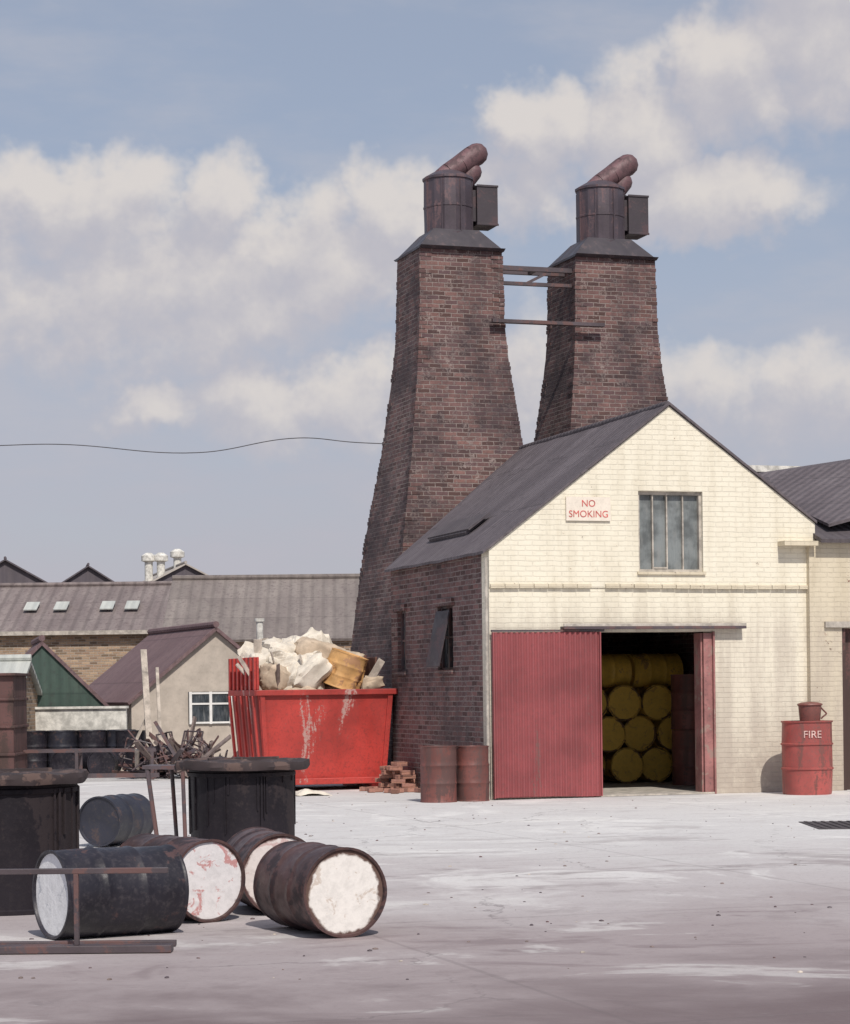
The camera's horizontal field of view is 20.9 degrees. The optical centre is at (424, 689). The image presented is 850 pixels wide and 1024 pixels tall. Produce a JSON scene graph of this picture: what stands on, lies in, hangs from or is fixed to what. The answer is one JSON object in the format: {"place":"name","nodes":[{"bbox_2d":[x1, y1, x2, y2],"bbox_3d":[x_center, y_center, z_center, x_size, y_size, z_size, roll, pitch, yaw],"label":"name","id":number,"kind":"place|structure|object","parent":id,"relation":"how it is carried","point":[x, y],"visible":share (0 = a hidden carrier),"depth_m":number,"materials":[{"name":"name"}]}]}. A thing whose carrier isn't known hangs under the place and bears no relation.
{"place":"outdoors","nodes":[
{"label":"outdoors","id":0,"kind":"place"},
{"bbox_2d":[0,581,171,684],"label":"long brick warehouse","id":1,"kind":"structure","parent":0,"point":[91,632],"depth_m":69.01,"materials":[{"name":"metal"}]},
{"bbox_2d":[144,561,207,580],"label":"dark warehouse","id":2,"kind":"structure","parent":0,"point":[183,568],"depth_m":111.97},
{"bbox_2d":[141,549,184,580],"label":"roof vents","id":3,"kind":"object","parent":2,"relation":"on","point":[161,559],"visible":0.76,"depth_m":112.83,"materials":[{"name":"white metal"}]},
{"bbox_2d":[163,573,359,650],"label":"grey roofed warehouse","id":4,"kind":"structure","parent":0,"point":[283,605],"depth_m":61.58,"materials":[{"name":"metal"}]},
{"bbox_2d":[0,775,849,1023],"bbox_3d":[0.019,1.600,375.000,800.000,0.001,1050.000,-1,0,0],"label":"ground","id":5,"kind":"structure","parent":0,"point":[641,889],"depth_m":15.09,"materials":[{"name":"concrete"}]},
{"bbox_2d":[0,673,30,768],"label":"rusty storage tank","id":6,"kind":"object","parent":5,"relation":"on","point":[14,725],"visible":0.88,"depth_m":41.60,"materials":[{"name":"brown metal"}]},
{"bbox_2d":[0,654,42,730],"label":"pale roofed shed","id":7,"kind":"structure","parent":5,"relation":"on","point":[15,663],"depth_m":45.97,"materials":[{"name":"brick"}]},
{"bbox_2d":[0,556,45,582],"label":"dark warehouse","id":8,"kind":"structure","parent":5,"relation":"on","point":[10,572],"depth_m":110.06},
{"bbox_2d":[27,731,47,767],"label":"blue black drum","id":9,"kind":"object","parent":5,"relation":"on","point":[37,739],"visible":0.46,"depth_m":45.15,"materials":[{"name":"paint"}]},
{"bbox_2d":[0,768,88,915],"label":"lidded vat","id":10,"kind":"object","parent":5,"relation":"on","point":[39,811],"visible":0.83,"depth_m":16.72,"materials":[{"name":"metal"}]},
{"bbox_2d":[48,731,77,767],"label":"blue black drum","id":11,"kind":"object","parent":5,"relation":"on","point":[62,739],"visible":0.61,"depth_m":45.08,"materials":[{"name":"paint"}]},
{"bbox_2d":[25,635,108,708],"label":"green sheeted shed","id":12,"kind":"structure","parent":5,"relation":"on","point":[62,683],"depth_m":47.26,"materials":[{"name":"green metal"}]},
{"bbox_2d":[50,748,88,769],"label":"blue black drum","id":13,"kind":"object","parent":5,"relation":"on","point":[62,760],"visible":0.39,"depth_m":43.93,"materials":[{"name":"paint"}]},
{"bbox_2d":[35,706,128,730],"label":"white wall","id":14,"kind":"structure","parent":5,"relation":"on","point":[82,718],"depth_m":46.90,"materials":[{"name":"white paint"}]},
{"bbox_2d":[0,867,176,953],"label":"steel barrel rack","id":15,"kind":"object","parent":5,"relation":"on","point":[77,945],"visible":1,"depth_m":14.19,"materials":[{"name":"grey metal"}]},
{"bbox_2d":[63,563,114,581],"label":"dark warehouse","id":16,"kind":"structure","parent":5,"relation":"on","point":[87,573],"depth_m":117.98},
{"bbox_2d":[23,748,159,779],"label":"steel trestle","id":17,"kind":"object","parent":5,"relation":"on","point":[79,760],"visible":0.71,"depth_m":42.60,"materials":[{"name":"brown metal"}]},
{"bbox_2d":[77,730,107,772],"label":"blue black drum","id":18,"kind":"object","parent":5,"relation":"on","point":[92,739],"visible":0.48,"depth_m":44.99,"materials":[{"name":"paint"}]},
{"bbox_2d":[87,752,123,772],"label":"blue black drum","id":19,"kind":"object","parent":5,"relation":"on","point":[103,762],"visible":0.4,"depth_m":43.92,"materials":[{"name":"paint"}]},
{"bbox_2d":[32,844,188,939],"bbox_3d":[-2.083,1.333,15.234,0.860,0.603,0.602,-1,17,-33],"label":"oil drum","id":20,"kind":"object","parent":5,"relation":"on","point":[125,904],"visible":0.95,"depth_m":15.05,"materials":[{"name":"black paint"}]},
{"bbox_2d":[79,793,153,846],"bbox_3d":[-3.256,1.370,24.317,0.543,0.537,0.700,-1,0,25],"label":"oil drum","id":21,"kind":"object","parent":5,"relation":"on","point":[111,820],"visible":0.88,"depth_m":24.05,"materials":[{"name":"blue paint"}]},
{"bbox_2d":[107,730,136,747],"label":"blue black drum","id":22,"kind":"object","parent":5,"relation":"on","point":[111,738],"visible":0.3,"depth_m":44.94,"materials":[{"name":"paint"}]},
{"bbox_2d":[116,730,145,770],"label":"blue black drum","id":23,"kind":"object","parent":5,"relation":"on","point":[122,736],"visible":0.31,"depth_m":44.66,"materials":[{"name":"paint"}]},
{"bbox_2d":[120,649,161,770],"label":"leaning planks","id":24,"kind":"object","parent":5,"relation":"on","point":[146,723],"visible":0.57,"depth_m":44.35,"materials":[{"name":"beige wood"}]},
{"bbox_2d":[125,746,171,777],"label":"rusty drum","id":25,"kind":"object","parent":5,"relation":"on","point":[128,755],"visible":0.24,"depth_m":43.62,"materials":[{"name":"black paint"}]},
{"bbox_2d":[89,621,240,757],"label":"buff gabled shed","id":26,"kind":"structure","parent":5,"relation":"on","point":[190,661],"depth_m":49.97,"materials":[{"name":"beige paint"}]},
{"bbox_2d":[188,691,231,723],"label":"shed window","id":27,"kind":"structure","parent":26,"relation":"in","point":[208,707],"depth_m":49.89,"materials":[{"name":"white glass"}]},
{"bbox_2d":[255,618,264,638],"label":"flue pipe","id":28,"kind":"object","parent":26,"relation":"attached to","point":[259,627],"visible":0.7,"depth_m":50.53,"materials":[{"name":"white metal"}]},
{"bbox_2d":[112,716,237,778],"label":"scrap heap","id":29,"kind":"object","parent":5,"relation":"on","point":[183,750],"visible":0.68,"depth_m":42.95,"materials":[{"name":"metal"}]},
{"bbox_2d":[120,833,245,922],"bbox_3d":[-1.765,1.326,16.346,0.598,0.602,0.880,-38,22,-32],"label":"oil drum","id":30,"kind":"object","parent":5,"relation":"on","point":[216,873],"visible":0.53,"depth_m":16.05,"materials":[{"name":"white metal"}]},
{"bbox_2d":[142,756,309,841],"bbox_3d":[-1.895,1.135,21.997,1.596,0.983,1.276,-1,0,0],"label":"lidded vat","id":31,"kind":"object","parent":5,"relation":"on","point":[229,798],"visible":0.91,"depth_m":21.59,"materials":[{"name":"metal"}]},
{"bbox_2d":[226,827,304,911],"bbox_3d":[-1.149,1.326,16.872,0.603,0.598,0.880,1,0,-16],"label":"oil drum","id":32,"kind":"object","parent":5,"relation":"on","point":[251,846],"visible":0.43,"depth_m":16.46,"materials":[{"name":"metal"}]},
{"bbox_2d":[228,627,397,786],"bbox_3d":[-1.981,0.285,37.928,2.594,2.679,2.028,-1,0,-18],"label":"waste skip","id":33,"kind":"object","parent":5,"relation":"on","point":[321,701],"visible":0.96,"depth_m":37.22,"materials":[{"name":"orange paint"}]},
{"bbox_2d":[296,789,332,795],"bbox_3d":[-1.735,1.582,35.390,0.616,0.144,0.504,-1,0,-10],"label":"rag on ground","id":34,"kind":"object","parent":5,"relation":"on","point":[306,792],"visible":0.9,"depth_m":35.20,"materials":[{"name":"white fabric"}]},
{"bbox_2d":[253,841,386,937],"bbox_3d":[-0.703,1.317,15.297,0.600,0.597,0.880,37,-15,-21],"label":"oil drum","id":35,"kind":"object","parent":5,"relation":"on","point":[335,891],"visible":1,"depth_m":14.97,"materials":[{"name":"brown metal"}]},
{"bbox_2d":[359,761,420,793],"bbox_3d":[-0.536,1.374,36.349,0.864,0.469,1.675,-1,0,-18],"label":"brick pile","id":36,"kind":"object","parent":5,"relation":"on","point":[402,781],"visible":0.98,"depth_m":36.33,"materials":[{"name":"brown brick"}]},
{"bbox_2d":[18,793,831,979],"bbox_3d":[-0.042,1.594,24.316,11.693,0.011,23.231,-1,0,0],"label":"ground debris","id":37,"kind":"object","parent":5,"relation":"on","point":[800,971],"visible":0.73,"depth_m":16.20,"materials":[{"name":"stone"}]},
{"bbox_2d":[350,143,522,781],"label":"brick kiln chimney","id":38,"kind":"object","parent":5,"relation":"on","point":[452,434],"visible":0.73,"depth_m":40.22,"materials":[{"name":"brick"}]},
{"bbox_2d":[420,745,456,802],"bbox_3d":[0.193,1.198,32.825,0.534,0.800,0.540,-1,0,0],"label":"rusty drum","id":39,"kind":"object","parent":5,"relation":"on","point":[438,765],"visible":1,"depth_m":32.60,"materials":[{"name":"brown metal"}]},
{"bbox_2d":[456,745,489,801],"bbox_3d":[0.684,1.197,33.025,0.489,0.790,0.490,-1,0,33],"label":"rusty drum","id":40,"kind":"object","parent":5,"relation":"on","point":[472,775],"visible":0.99,"depth_m":32.82,"materials":[{"name":"brown metal"}]},
{"bbox_2d":[384,401,816,799],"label":"painted brick workshop","id":41,"kind":"structure","parent":5,"relation":"on","point":[515,595],"depth_m":34.25,"materials":[{"name":"brick"}]},
{"bbox_2d":[401,606,452,671],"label":"side windows","id":42,"kind":"structure","parent":41,"relation":"in","point":[441,642],"depth_m":35.14,"materials":[{"name":"glass"}]},
{"bbox_2d":[491,632,602,798],"bbox_3d":[1.777,0.359,33.383,1.680,2.402,0.075,-1,0,-18],"label":"sliding door","id":43,"kind":"structure","parent":41,"relation":"in","point":[547,686],"depth_m":33.37,"materials":[{"name":"red paint"}]},
{"bbox_2d":[566,496,610,520],"bbox_3d":[2.388,-2.649,33.639,0.700,0.350,0.028,-1,0,-18],"label":"no smoking sign","id":44,"kind":"object","parent":41,"relation":"attached to","point":[588,508],"visible":1,"depth_m":33.63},
{"bbox_2d":[603,757,605,774],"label":"yellow oil drum","id":45,"kind":"object","parent":41,"relation":"on","point":[604,765],"visible":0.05,"depth_m":37.77,"materials":[{"name":"yellow metal"}]},
{"bbox_2d":[602,747,643,782],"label":"yellow oil drum","id":46,"kind":"object","parent":41,"relation":"on","point":[625,765],"visible":0.77,"depth_m":37.70,"materials":[{"name":"yellow metal"}]},
{"bbox_2d":[602,716,625,751],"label":"yellow oil drum","id":47,"kind":"object","parent":46,"relation":"on","point":[613,734],"visible":0.45,"depth_m":37.65,"materials":[{"name":"yellow metal"}]},
{"bbox_2d":[602,690,607,716],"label":"yellow oil drum","id":48,"kind":"object","parent":47,"relation":"on","point":[604,703],"visible":0.07,"depth_m":37.62,"materials":[{"name":"yellow metal"}]},
{"bbox_2d":[637,746,671,781],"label":"yellow oil drum","id":49,"kind":"object","parent":41,"relation":"on","point":[657,764],"visible":0.63,"depth_m":38.02,"materials":[{"name":"yellow metal"}]},
{"bbox_2d":[620,715,655,750],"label":"yellow oil drum","id":50,"kind":"object","parent":49,"relation":"on","point":[640,733],"visible":0.5,"depth_m":37.95,"materials":[{"name":"yellow metal"}]},
{"bbox_2d":[602,685,640,720],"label":"yellow oil drum","id":51,"kind":"object","parent":50,"relation":"on","point":[624,702],"visible":0.7,"depth_m":37.78,"materials":[{"name":"yellow metal"}]},
{"bbox_2d":[601,654,631,688],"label":"yellow oil drum","id":52,"kind":"object","parent":51,"relation":"on","point":[616,669],"visible":0.45,"depth_m":37.91,"materials":[{"name":"paint"}]},
{"bbox_2d":[636,685,670,720],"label":"yellow oil drum","id":53,"kind":"object","parent":50,"relation":"on","point":[655,702],"visible":0.69,"depth_m":37.94,"materials":[{"name":"yellow metal"}]},
{"bbox_2d":[626,653,682,688],"bbox_3d":[3.781,-0.316,38.369,0.880,0.604,0.594,-1,-33,-21],"label":"yellow oil drum","id":54,"kind":"object","parent":53,"relation":"on","point":[654,669],"visible":0.76,"depth_m":38.12,"materials":[{"name":"paint"}]},
{"bbox_2d":[651,715,672,750],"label":"yellow oil drum","id":55,"kind":"object","parent":49,"relation":"on","point":[663,738],"visible":0.38,"depth_m":38.03,"materials":[{"name":"yellow metal"}]},
{"bbox_2d":[666,750,671,779],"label":"yellow oil drum","id":56,"kind":"object","parent":41,"relation":"on","point":[670,776],"visible":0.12,"depth_m":38.47,"materials":[{"name":"yellow metal"}]},
{"bbox_2d":[638,491,701,571],"bbox_3d":[3.612,-2.347,34.169,1.040,1.195,0.090,-1,0,-18],"label":"gable window","id":57,"kind":"structure","parent":41,"relation":"in","point":[669,523],"depth_m":34.20,"materials":[{"name":"glass"}]},
{"bbox_2d":[671,729,703,785],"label":"red oil drum","id":58,"kind":"object","parent":41,"relation":"on","point":[683,757],"visible":0.62,"depth_m":36.61,"materials":[{"name":"red metal"}]},
{"bbox_2d":[670,674,703,729],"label":"red oil drum","id":59,"kind":"object","parent":58,"relation":"on","point":[682,703],"visible":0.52,"depth_m":36.63,"materials":[{"name":"red metal"}]},
{"bbox_2d":[534,154,667,653],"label":"brick kiln chimney","id":60,"kind":"object","parent":5,"relation":"on","point":[610,369],"visible":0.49,"depth_m":41.28,"materials":[{"name":"brick"}]},
{"bbox_2d":[490,265,604,327],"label":"steel tie beams","id":61,"kind":"structure","parent":60,"relation":"attached to","point":[539,272],"depth_m":40.84,"materials":[{"name":"metal"}]},
{"bbox_2d":[749,465,799,472],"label":"workshop","id":62,"kind":"structure","parent":5,"relation":"on","point":[761,468],"depth_m":46.45,"materials":[{"name":"brick"}]},
{"bbox_2d":[759,459,849,790],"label":"neighbouring workshop","id":63,"kind":"structure","parent":5,"relation":"on","point":[820,493],"depth_m":34.84,"materials":[{"name":"beige paint"}]},
{"bbox_2d":[842,628,849,789],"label":"dark door","id":64,"kind":"structure","parent":63,"relation":"in","point":[845,631],"depth_m":35.06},
{"bbox_2d":[780,702,833,794],"bbox_3d":[5.620,0.852,33.842,0.779,1.360,0.779,-1,0,-10],"label":"fire bucket bin","id":65,"kind":"object","parent":5,"relation":"on","point":[807,767],"visible":1,"depth_m":33.54,"materials":[{"name":"red metal"}]},
{"bbox_2d":[799,821,849,829],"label":"drain cover","id":66,"kind":"object","parent":5,"relation":"on","point":[819,825],"visible":1,"depth_m":26.20,"materials":[{"name":"metal"}]},
{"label":"utility pole","id":67,"kind":"object","parent":5,"relation":"on","visible":0},
{"bbox_2d":[0,437,389,452],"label":"overhead cable","id":68,"kind":"object","parent":67,"relation":"attached to","point":[193,452],"visible":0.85,"depth_m":40.99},
{"bbox_2d":[0,0,849,581],"label":"sky","id":69,"kind":"structure","parent":0,"point":[208,208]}
]}

